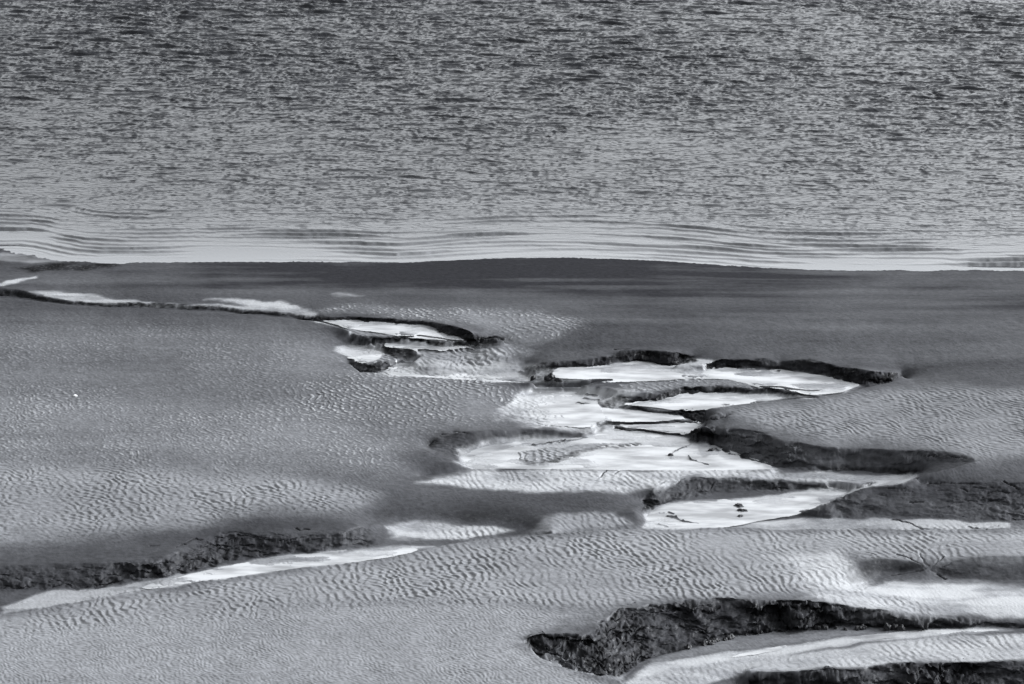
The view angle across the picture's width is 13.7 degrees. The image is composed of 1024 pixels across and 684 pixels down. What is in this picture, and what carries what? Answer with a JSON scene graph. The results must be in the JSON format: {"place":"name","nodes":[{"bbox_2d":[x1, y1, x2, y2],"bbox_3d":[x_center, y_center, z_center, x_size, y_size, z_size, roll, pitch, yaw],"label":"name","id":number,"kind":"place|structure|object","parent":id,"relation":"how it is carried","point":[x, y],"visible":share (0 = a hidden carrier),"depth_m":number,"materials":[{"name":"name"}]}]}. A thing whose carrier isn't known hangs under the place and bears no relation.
{"place":"outdoors","nodes":[
{"label":"outdoors","id":0,"kind":"place"},
{"bbox_2d":[0,245,1023,683],"bbox_3d":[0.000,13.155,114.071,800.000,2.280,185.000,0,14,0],"label":"mudflat","id":1,"kind":"structure","parent":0,"point":[212,415],"depth_m":146.95,"materials":[{"name":"grey sand"}]},
{"bbox_2d":[142,547,417,588],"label":"stream pool","id":2,"kind":"structure","parent":1,"relation":"on","point":[241,569],"depth_m":138.11,"materials":[{"name":"liquid"}]},
{"bbox_2d":[347,345,381,362],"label":"stream pool","id":3,"kind":"structure","parent":1,"relation":"on","point":[369,358],"depth_m":162.67,"materials":[{"name":"liquid"}]},
{"bbox_2d":[324,320,462,339],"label":"stream pool","id":4,"kind":"structure","parent":1,"relation":"on","point":[374,326],"depth_m":165.50,"materials":[{"name":"liquid"}]},
{"bbox_2d":[384,343,474,351],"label":"stream pool","id":5,"kind":"structure","parent":1,"relation":"on","point":[417,347],"depth_m":163.38,"materials":[{"name":"liquid"}]},
{"bbox_2d":[385,363,528,382],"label":"stream pool","id":6,"kind":"structure","parent":1,"relation":"on","point":[396,366],"depth_m":160.66,"materials":[{"name":"liquid"}]},
{"bbox_2d":[544,373,554,380],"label":"mud clod","id":7,"kind":"object","parent":1,"relation":"on","point":[549,377],"visible":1,"depth_m":159.28,"materials":[{"name":"grey soil"}]},
{"bbox_2d":[529,392,604,427],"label":"stream pool","id":8,"kind":"structure","parent":1,"relation":"on","point":[574,413],"depth_m":155.54,"materials":[{"name":"liquid"}]},
{"bbox_2d":[462,429,771,470],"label":"stream pool","id":9,"kind":"structure","parent":1,"relation":"on","point":[627,458],"depth_m":150.10,"materials":[{"name":"liquid"}]},
{"bbox_2d":[601,408,684,421],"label":"stream pool","id":10,"kind":"structure","parent":1,"relation":"on","point":[623,415],"depth_m":155.02,"materials":[{"name":"liquid"}]},
{"bbox_2d":[620,421,700,434],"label":"stream pool","id":11,"kind":"structure","parent":1,"relation":"on","point":[686,427],"depth_m":154.11,"materials":[{"name":"liquid"}]},
{"bbox_2d":[684,644,691,649],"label":"mud lump","id":12,"kind":"object","parent":1,"relation":"on","point":[688,646],"visible":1,"depth_m":129.68,"materials":[{"name":"grey soil"}]},
{"bbox_2d":[701,640,707,645],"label":"mud lump","id":13,"kind":"object","parent":1,"relation":"on","point":[704,643],"visible":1,"depth_m":130.00,"materials":[{"name":"grey soil"}]},
{"bbox_2d":[553,361,858,394],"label":"stream pool","id":14,"kind":"structure","parent":1,"relation":"on","point":[593,372],"depth_m":159.31,"materials":[{"name":"liquid"}]},
{"bbox_2d":[625,392,786,410],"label":"stream pool","id":15,"kind":"structure","parent":1,"relation":"on","point":[700,401],"depth_m":156.55,"materials":[{"name":"liquid"}]},
{"bbox_2d":[706,640,714,644],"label":"mud lump","id":16,"kind":"object","parent":1,"relation":"on","point":[710,642],"visible":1,"depth_m":130.08,"materials":[{"name":"grey soil"}]},
{"bbox_2d":[646,491,846,528],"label":"stream pool","id":17,"kind":"structure","parent":1,"relation":"on","point":[722,513],"depth_m":144.87,"materials":[{"name":"liquid"}]},
{"bbox_2d":[814,626,821,629],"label":"mud lump","id":18,"kind":"object","parent":1,"relation":"on","point":[817,627],"visible":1,"depth_m":131.55,"materials":[{"name":"grey soil"}]},
{"bbox_2d":[821,624,827,629],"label":"mud lump","id":19,"kind":"object","parent":1,"relation":"on","point":[824,626],"visible":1,"depth_m":131.53,"materials":[{"name":"grey soil"}]},
{"bbox_2d":[859,624,866,629],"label":"mud lump","id":20,"kind":"object","parent":1,"relation":"on","point":[862,627],"visible":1,"depth_m":131.53,"materials":[{"name":"grey soil"}]},
{"bbox_2d":[732,628,996,657],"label":"stream pool","id":21,"kind":"structure","parent":1,"relation":"on","point":[888,635],"depth_m":130.94,"materials":[{"name":"liquid"}]},
{"bbox_2d":[883,623,890,629],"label":"mud lump","id":22,"kind":"object","parent":1,"relation":"on","point":[887,626],"visible":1,"depth_m":131.42,"materials":[{"name":"grey soil"}]},
{"bbox_2d":[890,623,897,629],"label":"mud lump","id":23,"kind":"object","parent":1,"relation":"on","point":[894,626],"visible":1,"depth_m":131.53,"materials":[{"name":"grey soil"}]},
{"bbox_2d":[896,624,905,630],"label":"mud lump","id":24,"kind":"object","parent":1,"relation":"on","point":[901,627],"visible":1,"depth_m":131.46,"materials":[{"name":"grey soil"}]},
{"bbox_2d":[0,0,1023,270],"bbox_3d":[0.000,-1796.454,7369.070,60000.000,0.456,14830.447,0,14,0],"label":"sea","id":25,"kind":"structure","parent":0,"point":[842,134],"depth_m":204.31,"materials":[{"name":"liquid"}]}
]}

